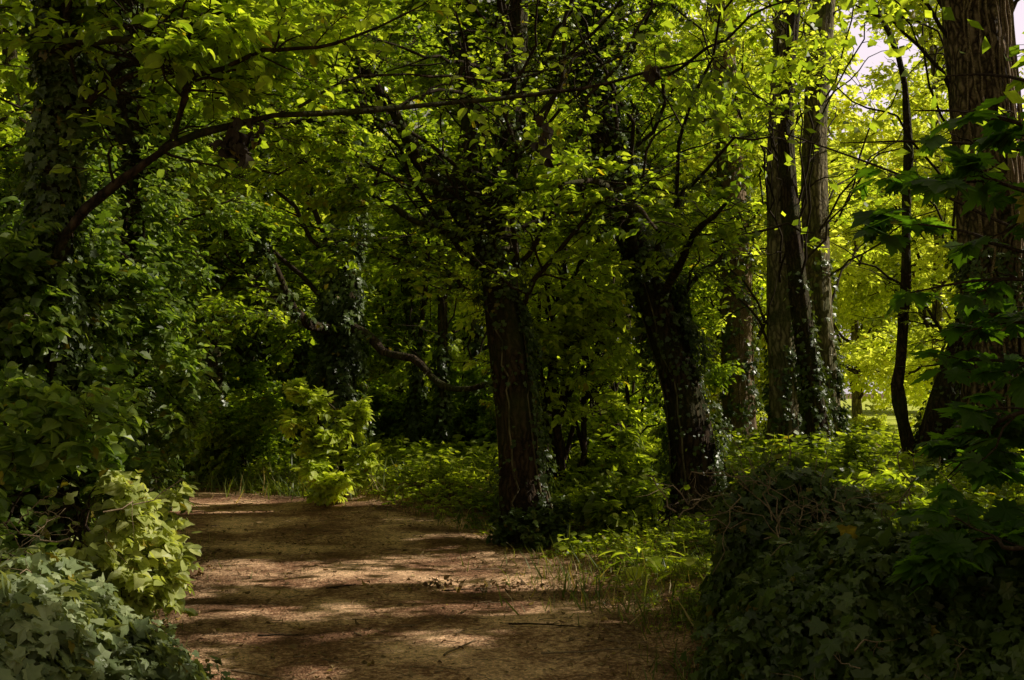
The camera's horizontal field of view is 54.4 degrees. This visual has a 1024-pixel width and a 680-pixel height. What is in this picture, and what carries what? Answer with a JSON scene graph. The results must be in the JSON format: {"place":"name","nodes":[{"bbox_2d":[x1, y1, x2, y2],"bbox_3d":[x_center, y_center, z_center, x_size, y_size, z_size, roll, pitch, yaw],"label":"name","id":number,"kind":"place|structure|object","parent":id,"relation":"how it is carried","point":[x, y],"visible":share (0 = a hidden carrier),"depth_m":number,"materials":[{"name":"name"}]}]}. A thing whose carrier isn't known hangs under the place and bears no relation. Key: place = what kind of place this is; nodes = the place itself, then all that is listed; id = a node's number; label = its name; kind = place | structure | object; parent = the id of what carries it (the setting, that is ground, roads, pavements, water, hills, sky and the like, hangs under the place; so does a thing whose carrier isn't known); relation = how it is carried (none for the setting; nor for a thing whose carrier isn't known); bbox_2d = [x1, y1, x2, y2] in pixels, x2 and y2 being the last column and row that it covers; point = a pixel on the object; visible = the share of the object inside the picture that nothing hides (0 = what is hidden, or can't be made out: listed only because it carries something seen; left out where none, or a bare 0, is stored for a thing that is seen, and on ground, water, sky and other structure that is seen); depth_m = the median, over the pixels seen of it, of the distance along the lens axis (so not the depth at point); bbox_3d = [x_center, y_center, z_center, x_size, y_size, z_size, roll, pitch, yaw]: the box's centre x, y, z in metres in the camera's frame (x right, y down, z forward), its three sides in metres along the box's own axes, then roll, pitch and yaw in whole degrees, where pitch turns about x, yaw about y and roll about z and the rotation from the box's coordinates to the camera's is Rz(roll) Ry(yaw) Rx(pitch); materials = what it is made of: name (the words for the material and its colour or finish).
{"place":"outdoors","nodes":[
{"label":"outdoors","id":0,"kind":"place"},
{"bbox_2d":[150,489,694,679],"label":"path","id":1,"kind":"structure","parent":0,"point":[426,638],"depth_m":7.34,"materials":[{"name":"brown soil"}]},
{"bbox_2d":[362,575,653,596],"bbox_3d":[-0.028,1.986,8.055,2.399,0.134,0.739,0,-3,0],"label":"leaf scatter","id":2,"kind":"object","parent":1,"relation":"on","point":[462,582],"visible":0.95,"depth_m":8.09,"materials":[{"name":"brown plant"}]},
{"bbox_2d":[508,617,581,626],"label":"fallen twig","id":3,"kind":"object","parent":1,"relation":"on","point":[542,624],"visible":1,"depth_m":6.72,"materials":[{"name":"brown wood"}]},
{"bbox_2d":[541,647,631,653],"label":"fallen twig","id":4,"kind":"object","parent":1,"relation":"on","point":[561,652],"visible":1,"depth_m":6.00,"materials":[{"name":"brown wood"}]},
{"bbox_2d":[1,0,1023,393],"label":"sky","id":5,"kind":"structure","parent":0,"point":[864,51],"materials":[{"name":"white"}]},
{"bbox_2d":[152,394,906,679],"bbox_3d":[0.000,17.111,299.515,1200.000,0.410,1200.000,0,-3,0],"label":"ground","id":6,"kind":"structure","parent":0,"point":[680,637],"depth_m":8.70,"materials":[{"name":"green plant"}]},
{"bbox_2d":[0,0,32,105],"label":"background tree","id":7,"kind":"object","parent":6,"relation":"on","point":[19,85],"visible":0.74,"depth_m":9.47,"materials":[{"name":"green plant"}]},
{"bbox_2d":[0,7,89,189],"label":"background tree","id":8,"kind":"object","parent":6,"relation":"on","point":[10,137],"visible":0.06,"depth_m":13.30,"materials":[{"name":"green plant"}]},
{"bbox_2d":[0,361,145,560],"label":"elm sapling","id":9,"kind":"object","parent":6,"relation":"on","point":[66,426],"visible":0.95,"depth_m":4.60,"materials":[{"name":"green plant"}]},
{"bbox_2d":[0,207,181,567],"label":"hazel shrub","id":10,"kind":"object","parent":6,"relation":"on","point":[17,316],"visible":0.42,"depth_m":5.59,"materials":[{"name":"green plant"}]},
{"bbox_2d":[0,148,187,392],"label":"hazel shrub","id":11,"kind":"object","parent":6,"relation":"on","point":[7,172],"visible":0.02,"depth_m":9.81,"materials":[{"name":"green plant"}]},
{"bbox_2d":[0,0,194,351],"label":"background tree","id":12,"kind":"object","parent":6,"relation":"on","point":[9,58],"visible":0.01,"depth_m":19.28,"materials":[{"name":"green plant"}]},
{"bbox_2d":[0,539,209,679],"label":"ivy bank","id":13,"kind":"structure","parent":6,"relation":"on","point":[61,621],"depth_m":3.77,"materials":[{"name":"plant"}]},
{"bbox_2d":[0,479,198,575],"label":"dry twigs","id":14,"kind":"object","parent":13,"relation":"on","point":[31,510],"visible":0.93,"depth_m":4.38,"materials":[{"name":"brown wood"}]},
{"bbox_2d":[20,468,210,625],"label":"elm sapling","id":15,"kind":"object","parent":6,"relation":"on","point":[152,574],"visible":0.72,"depth_m":4.79,"materials":[{"name":"green plant"}]},
{"bbox_2d":[0,148,245,555],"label":"hazel shrub","id":16,"kind":"object","parent":6,"relation":"on","point":[157,332],"visible":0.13,"depth_m":7.27,"materials":[{"name":"green plant"}]},
{"bbox_2d":[0,78,273,438],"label":"creeper shrub","id":17,"kind":"object","parent":6,"relation":"on","point":[159,233],"visible":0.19,"depth_m":7.76,"materials":[{"name":"green plant"}]},
{"bbox_2d":[134,606,235,679],"label":"ivy bank","id":18,"kind":"structure","parent":6,"relation":"on","point":[226,674],"depth_m":4.95,"materials":[{"name":"plant"}]},
{"bbox_2d":[0,0,398,525],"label":"shaded trunk tree","id":19,"kind":"object","parent":6,"relation":"on","point":[118,131],"visible":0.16,"depth_m":8.56,"materials":[{"name":"green plant"}]},
{"bbox_2d":[168,353,295,476],"bbox_3d":[-5.272,1.754,18.131,3.062,3.049,2.860,3,-4,-42],"label":"woodland bush","id":20,"kind":"object","parent":6,"relation":"on","point":[259,380],"visible":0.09,"depth_m":17.68,"materials":[{"name":"green plant"}]},
{"bbox_2d":[171,93,302,480],"bbox_3d":[-5.159,-1.201,17.157,3.020,8.098,2.691,0,-3,0],"label":"slim tree","id":21,"kind":"object","parent":6,"relation":"on","point":[216,353],"visible":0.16,"depth_m":16.97,"materials":[{"name":"green plant"}]},
{"bbox_2d":[173,378,306,483],"bbox_3d":[-4.647,1.828,16.803,2.238,2.386,2.396,0,-3,9],"label":"woodland bush","id":22,"kind":"object","parent":6,"relation":"on","point":[241,431],"visible":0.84,"depth_m":16.47,"materials":[{"name":"green plant"}]},
{"bbox_2d":[190,93,320,454],"bbox_3d":[-4.636,-0.975,18.223,3.432,7.649,2.602,-2,-4,32],"label":"slim tree","id":23,"kind":"object","parent":6,"relation":"on","point":[250,354],"visible":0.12,"depth_m":17.90,"materials":[{"name":"green plant"}]},
{"bbox_2d":[229,364,312,470],"bbox_3d":[-4.892,1.931,20.387,2.922,2.909,2.728,2,-4,-39],"label":"woodland bush","id":24,"kind":"object","parent":6,"relation":"on","point":[287,377],"visible":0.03,"depth_m":19.85,"materials":[{"name":"green plant"}]},
{"bbox_2d":[170,0,382,368],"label":"background tree","id":25,"kind":"object","parent":6,"relation":"on","point":[365,322],"depth_m":25.16,"materials":[{"name":"green plant"}]},
{"bbox_2d":[162,0,409,382],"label":"background tree","id":26,"kind":"object","parent":6,"relation":"on","point":[233,349],"visible":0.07,"depth_m":20.02,"materials":[{"name":"green plant"}]},
{"bbox_2d":[237,144,379,451],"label":"slim tree","id":27,"kind":"object","parent":6,"relation":"on","point":[302,364],"visible":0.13,"depth_m":19.95,"materials":[{"name":"green plant"}]},
{"bbox_2d":[278,377,382,505],"bbox_3d":[-2.504,1.417,13.772,1.242,1.806,1.259,-2,-4,38],"label":"young elder","id":28,"kind":"object","parent":6,"relation":"on","point":[315,469],"visible":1,"depth_m":13.68,"materials":[{"name":"green plant"}]},
{"bbox_2d":[169,0,574,471],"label":"mossy limb tree","id":29,"kind":"object","parent":6,"relation":"on","point":[336,330],"visible":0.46,"depth_m":16.18,"materials":[{"name":"green plant"}]},
{"bbox_2d":[357,374,392,433],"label":"woodland bush","id":30,"kind":"object","parent":6,"relation":"on","point":[375,383],"visible":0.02,"depth_m":23.59,"materials":[{"name":"green plant"}]},
{"bbox_2d":[361,391,393,442],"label":"woodland bush","id":31,"kind":"object","parent":6,"relation":"on","point":[375,409],"visible":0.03,"depth_m":21.43,"materials":[{"name":"green plant"}]},
{"bbox_2d":[0,0,758,551],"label":"arching branch tree","id":32,"kind":"object","parent":6,"relation":"on","point":[186,46],"visible":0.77,"depth_m":5.62,"materials":[{"name":"green plant"}]},
{"bbox_2d":[212,116,254,169],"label":"withered leaves","id":33,"kind":"object","parent":32,"relation":"hanging from","point":[234,146],"visible":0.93,"depth_m":5.54,"materials":[{"name":"brown plant"}]},
{"bbox_2d":[246,104,265,150],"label":"withered leaves","id":34,"kind":"object","parent":32,"relation":"hanging from","point":[251,134],"visible":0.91,"depth_m":5.66,"materials":[{"name":"brown plant"}]},
{"bbox_2d":[530,111,555,167],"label":"withered leaves","id":35,"kind":"object","parent":32,"relation":"hanging from","point":[547,133],"visible":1,"depth_m":6.01,"materials":[{"name":"brown plant"}]},
{"bbox_2d":[641,45,663,87],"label":"withered leaves","id":36,"kind":"object","parent":32,"relation":"hanging from","point":[651,75],"visible":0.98,"depth_m":6.18,"materials":[{"name":"brown plant"}]},
{"bbox_2d":[361,384,433,446],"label":"woodland bush","id":37,"kind":"object","parent":6,"relation":"on","point":[391,417],"visible":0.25,"depth_m":21.24,"materials":[{"name":"green plant"}]},
{"bbox_2d":[312,1,501,395],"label":"background tree","id":38,"kind":"object","parent":6,"relation":"on","point":[375,356],"visible":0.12,"depth_m":26.18,"materials":[{"name":"green plant"}]},
{"bbox_2d":[363,113,464,457],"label":"slim tree","id":39,"kind":"object","parent":6,"relation":"on","point":[412,413],"visible":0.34,"depth_m":19.01,"materials":[{"name":"green plant"}]},
{"bbox_2d":[365,137,468,446],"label":"slim tree","id":40,"kind":"object","parent":6,"relation":"on","point":[414,319],"visible":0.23,"depth_m":20.02,"materials":[{"name":"green plant"}]},
{"bbox_2d":[368,94,479,463],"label":"slim tree","id":41,"kind":"object","parent":6,"relation":"on","point":[441,424],"visible":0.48,"depth_m":17.95,"materials":[{"name":"green plant"}]},
{"bbox_2d":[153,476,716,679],"bbox_3d":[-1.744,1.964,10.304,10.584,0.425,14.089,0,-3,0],"label":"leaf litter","id":42,"kind":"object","parent":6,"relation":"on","point":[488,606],"visible":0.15,"depth_m":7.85,"materials":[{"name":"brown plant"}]},
{"bbox_2d":[177,0,713,545],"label":"ivy clad tree","id":43,"kind":"object","parent":6,"relation":"on","point":[485,230],"visible":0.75,"depth_m":10.41,"materials":[{"name":"green plant"}]},
{"bbox_2d":[403,391,493,450],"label":"woodland bush","id":44,"kind":"object","parent":6,"relation":"on","point":[461,420],"visible":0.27,"depth_m":18.69,"materials":[{"name":"green plant"}]},
{"bbox_2d":[370,0,570,416],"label":"background tree","id":45,"kind":"object","parent":6,"relation":"on","point":[459,347],"visible":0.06,"depth_m":20.79,"materials":[{"name":"green plant"}]},
{"bbox_2d":[400,88,540,455],"bbox_3d":[-0.661,-0.946,18.938,2.429,7.724,2.786,2,-4,-39],"label":"slim tree","id":46,"kind":"object","parent":6,"relation":"on","point":[475,346],"visible":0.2,"depth_m":18.96,"materials":[{"name":"green plant"}]},
{"bbox_2d":[0,10,956,423],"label":"woodland","id":47,"kind":"object","parent":6,"relation":"on","point":[378,306],"depth_m":69.51,"materials":[{"name":"green plant"}]},
{"bbox_2d":[436,362,543,451],"bbox_3d":[-0.210,1.892,19.586,2.711,2.891,2.904,0,-3,-5],"label":"woodland bush","id":48,"kind":"object","parent":6,"relation":"on","point":[455,377],"visible":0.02,"depth_m":18.98,"materials":[{"name":"green plant"}]},
{"bbox_2d":[459,363,604,457],"bbox_3d":[0.451,1.783,18.078,2.681,2.859,2.872,-2,-3,28],"label":"woodland bush","id":49,"kind":"object","parent":6,"relation":"on","point":[483,430],"visible":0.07,"depth_m":17.86,"materials":[{"name":"green plant"}]},
{"bbox_2d":[484,486,583,551],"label":"ivy clump","id":50,"kind":"object","parent":6,"relation":"on","point":[536,532],"visible":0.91,"depth_m":10.17,"materials":[{"name":"green plant"}]},
{"bbox_2d":[448,170,646,497],"bbox_3d":[0.457,0.094,12.126,2.472,4.195,2.436,0,-3,0],"label":"understory tree","id":51,"kind":"object","parent":6,"relation":"on","point":[585,334],"visible":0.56,"depth_m":11.78,"materials":[{"name":"green plant"}]},
{"bbox_2d":[521,109,609,368],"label":"slim tree","id":52,"kind":"object","parent":6,"relation":"on","point":[571,140],"visible":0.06,"depth_m":20.14,"materials":[{"name":"green plant"}]},
{"bbox_2d":[483,41,653,366],"bbox_3d":[1.339,-2.700,26.104,4.386,11.680,5.268,-3,-4,41],"label":"background tree","id":53,"kind":"object","parent":6,"relation":"on","point":[548,209],"visible":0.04,"depth_m":25.64,"materials":[{"name":"green plant"}]},
{"bbox_2d":[552,531,592,550],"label":"dock plant","id":54,"kind":"object","parent":6,"relation":"on","point":[566,546],"visible":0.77,"depth_m":9.70,"materials":[{"name":"green plant"}]},
{"bbox_2d":[153,421,1023,654],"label":"ground cover","id":55,"kind":"object","parent":6,"relation":"on","point":[985,496],"visible":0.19,"depth_m":13.32,"materials":[{"name":"green plant"}]},
{"bbox_2d":[371,0,815,521],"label":"leaning ivy tree","id":56,"kind":"object","parent":6,"relation":"on","point":[689,443],"visible":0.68,"depth_m":11.90,"materials":[{"name":"green plant"}]},
{"bbox_2d":[539,408,665,482],"bbox_3d":[1.062,1.536,12.758,1.817,1.463,1.236,0,-3,0],"label":"bare limb bush","id":57,"kind":"object","parent":6,"relation":"on","point":[630,435],"visible":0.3,"depth_m":12.63,"materials":[{"name":"green plant"}]},
{"bbox_2d":[547,436,658,497],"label":"undergrowth bush","id":58,"kind":"object","parent":6,"relation":"on","point":[596,463],"visible":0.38,"depth_m":12.30,"materials":[{"name":"green plant"}]},
{"bbox_2d":[541,254,665,458],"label":"understory tree","id":59,"kind":"object","parent":6,"relation":"on","point":[634,415],"visible":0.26,"depth_m":14.66,"materials":[{"name":"green plant"}]},
{"bbox_2d":[599,374,666,450],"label":"woodland bush","id":60,"kind":"object","parent":6,"relation":"on","point":[660,411],"visible":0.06,"depth_m":18.20,"materials":[{"name":"green plant"}]},
{"bbox_2d":[529,0,740,392],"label":"background tree","id":61,"kind":"object","parent":6,"relation":"on","point":[639,53],"visible":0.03,"depth_m":34.29,"materials":[{"name":"green plant"}]},
{"bbox_2d":[569,463,703,539],"bbox_3d":[1.338,1.850,10.480,1.503,1.098,1.243,0,-3,0],"label":"undergrowth bush","id":62,"kind":"object","parent":6,"relation":"on","point":[602,507],"visible":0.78,"depth_m":10.29,"materials":[{"name":"green plant"}]},
{"bbox_2d":[598,540,683,580],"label":"dock plant","id":63,"kind":"object","parent":6,"relation":"on","point":[655,560],"visible":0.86,"depth_m":8.39,"materials":[{"name":"green plant"}]},
{"bbox_2d":[548,22,754,398],"bbox_3d":[3.152,-1.993,22.687,5.007,9.918,4.051,-2,-4,35],"label":"background tree","id":64,"kind":"object","parent":6,"relation":"on","point":[717,375],"visible":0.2,"depth_m":21.89,"materials":[{"name":"green plant"}]},
{"bbox_2d":[653,552,714,584],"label":"dock plant","id":65,"kind":"object","parent":6,"relation":"on","point":[687,560],"visible":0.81,"depth_m":7.91,"materials":[{"name":"green plant"}]},
{"bbox_2d":[586,0,839,443],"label":"tangle wrapped tree","id":66,"kind":"object","parent":6,"relation":"on","point":[740,400],"visible":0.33,"depth_m":22.78,"materials":[{"name":"green plant"}]},
{"bbox_2d":[631,8,801,411],"bbox_3d":[7.693,-4.344,38.839,9.153,16.636,9.998,-1,-3,14],"label":"background tree","id":67,"kind":"object","parent":6,"relation":"on","point":[672,190],"depth_m":36.76,"materials":[{"name":"green plant"}]},
{"bbox_2d":[679,592,754,679],"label":"ivy heap","id":68,"kind":"object","parent":6,"relation":"on","point":[704,630],"visible":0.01,"depth_m":5.17,"materials":[{"name":"plant"}]},
{"bbox_2d":[698,570,769,679],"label":"bramble","id":69,"kind":"object","parent":6,"relation":"on","point":[705,674],"visible":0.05,"depth_m":4.85,"materials":[{"name":"green plant"}]},
{"bbox_2d":[648,21,872,415],"bbox_3d":[5.987,-2.765,27.568,6.590,11.978,7.199,1,-3,-23],"label":"background tree","id":70,"kind":"object","parent":6,"relation":"on","point":[755,182],"visible":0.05,"depth_m":26.54,"materials":[{"name":"green plant"}]},
{"bbox_2d":[756,409,767,438],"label":"woodland bush","id":71,"kind":"object","parent":6,"relation":"on","point":[761,422],"visible":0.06,"depth_m":23.71,"materials":[{"name":"green plant"}]},
{"bbox_2d":[691,23,839,385],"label":"background tree","id":72,"kind":"object","parent":6,"relation":"on","point":[760,66],"depth_m":43.58,"materials":[{"name":"green plant"}]},
{"bbox_2d":[727,439,821,477],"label":"undergrowth bush","id":73,"kind":"object","parent":6,"relation":"on","point":[754,459],"visible":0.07,"depth_m":13.81,"materials":[{"name":"green plant"}]},
{"bbox_2d":[753,530,811,565],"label":"bramble","id":74,"kind":"object","parent":6,"relation":"on","point":[758,553],"visible":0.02,"depth_m":5.49,"materials":[{"name":"green plant"}]},
{"bbox_2d":[634,0,939,453],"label":"straight tree","id":75,"kind":"object","parent":6,"relation":"on","point":[780,392],"visible":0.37,"depth_m":19.83,"materials":[{"name":"brown plant"}]},
{"bbox_2d":[676,0,911,454],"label":"slim leaning tree","id":76,"kind":"object","parent":6,"relation":"on","point":[813,402],"visible":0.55,"depth_m":18.73,"materials":[{"name":"brown plant"}]},
{"bbox_2d":[681,0,912,411],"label":"background tree","id":77,"kind":"object","parent":6,"relation":"on","point":[869,366],"visible":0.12,"depth_m":29.85,"materials":[{"name":"green plant"}]},
{"bbox_2d":[698,452,898,624],"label":"ivy stump","id":78,"kind":"object","parent":6,"relation":"on","point":[743,540],"visible":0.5,"depth_m":6.17,"materials":[{"name":"bark"},{"name":"leaf"}]},
{"bbox_2d":[638,405,965,572],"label":"bramble canes","id":79,"kind":"object","parent":78,"relation":"on","point":[793,503],"visible":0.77,"depth_m":5.98,"materials":[{"name":"brown plant"}]},
{"bbox_2d":[584,0,1023,268],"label":"shade tree","id":80,"kind":"object","parent":6,"relation":"on","point":[1014,96],"visible":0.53,"depth_m":12.20,"materials":[{"name":"green plant"}]},
{"bbox_2d":[711,0,953,447],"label":"pale topped tree","id":81,"kind":"object","parent":6,"relation":"on","point":[819,261],"visible":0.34,"depth_m":21.46,"materials":[{"name":"green plant"}]},
{"bbox_2d":[783,424,921,483],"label":"undergrowth bush","id":82,"kind":"object","parent":6,"relation":"on","point":[851,446],"visible":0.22,"depth_m":12.90,"materials":[{"name":"green plant"}]},
{"bbox_2d":[707,502,1023,679],"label":"ivy heap","id":83,"kind":"object","parent":6,"relation":"on","point":[850,605],"visible":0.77,"depth_m":4.09,"materials":[{"name":"plant"}]},
{"bbox_2d":[774,586,995,679],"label":"bramble canes","id":84,"kind":"object","parent":83,"relation":"on","point":[876,642],"visible":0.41,"depth_m":3.89,"materials":[{"name":"brown plant"}]},
{"bbox_2d":[800,123,930,419],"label":"background tree","id":85,"kind":"object","parent":6,"relation":"on","point":[856,396],"visible":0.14,"depth_m":51.07,"materials":[{"name":"green plant"}]},
{"bbox_2d":[848,417,884,434],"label":"woodland bush","id":86,"kind":"object","parent":6,"relation":"on","point":[872,420],"visible":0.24,"depth_m":27.29,"materials":[{"name":"green plant"}]},
{"bbox_2d":[856,413,886,428],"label":"woodland bush","id":87,"kind":"object","parent":6,"relation":"on","point":[883,418],"visible":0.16,"depth_m":31.21,"materials":[{"name":"green plant"}]},
{"bbox_2d":[804,465,960,498],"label":"undergrowth bush","id":88,"kind":"object","parent":6,"relation":"on","point":[863,474],"visible":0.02,"depth_m":9.22,"materials":[{"name":"green plant"}]},
{"bbox_2d":[768,73,1023,595],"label":"maple tree","id":89,"kind":"object","parent":6,"relation":"on","point":[980,439],"visible":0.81,"depth_m":4.27,"materials":[{"name":"green plant"}]},
{"bbox_2d":[849,473,962,529],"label":"undergrowth bush","id":90,"kind":"object","parent":6,"relation":"on","point":[887,485],"visible":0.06,"depth_m":8.44,"materials":[{"name":"green plant"}]},
{"bbox_2d":[791,0,1023,466],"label":"forked tree","id":91,"kind":"object","parent":6,"relation":"on","point":[941,392],"visible":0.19,"depth_m":15.09,"materials":[{"name":"brown plant"}]},
{"bbox_2d":[878,130,959,409],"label":"background tree","id":92,"kind":"object","parent":6,"relation":"on","point":[915,404],"visible":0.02,"depth_m":43.24,"materials":[{"name":"green plant"}]},
{"bbox_2d":[838,522,1015,653],"bbox_3d":[1.913,1.307,4.396,1.105,0.973,0.950,2,-4,-38],"label":"bramble","id":93,"kind":"object","parent":6,"relation":"on","point":[972,584],"visible":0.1,"depth_m":3.99,"materials":[{"name":"green plant"}]},
{"bbox_2d":[832,0,1023,409],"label":"background tree","id":94,"kind":"object","parent":6,"relation":"on","point":[931,35],"visible":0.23,"depth_m":33.15,"materials":[{"name":"green plant"}]},
{"bbox_2d":[836,0,1023,457],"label":"vine laced tree","id":95,"kind":"object","parent":6,"relation":"on","point":[994,19],"visible":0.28,"depth_m":13.81,"materials":[{"name":"brown plant"}]},
{"bbox_2d":[854,0,1017,425],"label":"background tree","id":96,"kind":"object","parent":6,"relation":"on","point":[880,77],"visible":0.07,"depth_m":37.03,"materials":[{"name":"green plant"}]},
{"bbox_2d":[879,49,1023,306],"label":"background tree","id":97,"kind":"object","parent":6,"relation":"on","point":[916,100],"visible":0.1,"depth_m":30.08,"materials":[{"name":"green plant"}]},
{"bbox_2d":[898,487,1023,532],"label":"undergrowth bush","id":98,"kind":"object","parent":6,"relation":"on","point":[920,502],"visible":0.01,"depth_m":7.65,"materials":[{"name":"green plant"}]},
{"bbox_2d":[946,447,1023,498],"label":"undergrowth bush","id":99,"kind":"object","parent":6,"relation":"on","point":[949,467],"visible":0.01,"depth_m":11.41,"materials":[{"name":"green plant"}]},
{"bbox_2d":[1005,44,1023,175],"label":"shade tree","id":100,"kind":"object","parent":6,"relation":"on","point":[1019,85],"visible":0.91,"depth_m":8.98,"materials":[{"name":"green plant"}]},
{"bbox_2d":[840,399,920,432],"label":"meadow","id":101,"kind":"structure","parent":0,"point":[891,418],"depth_m":71.33,"materials":[{"name":"green plant"}]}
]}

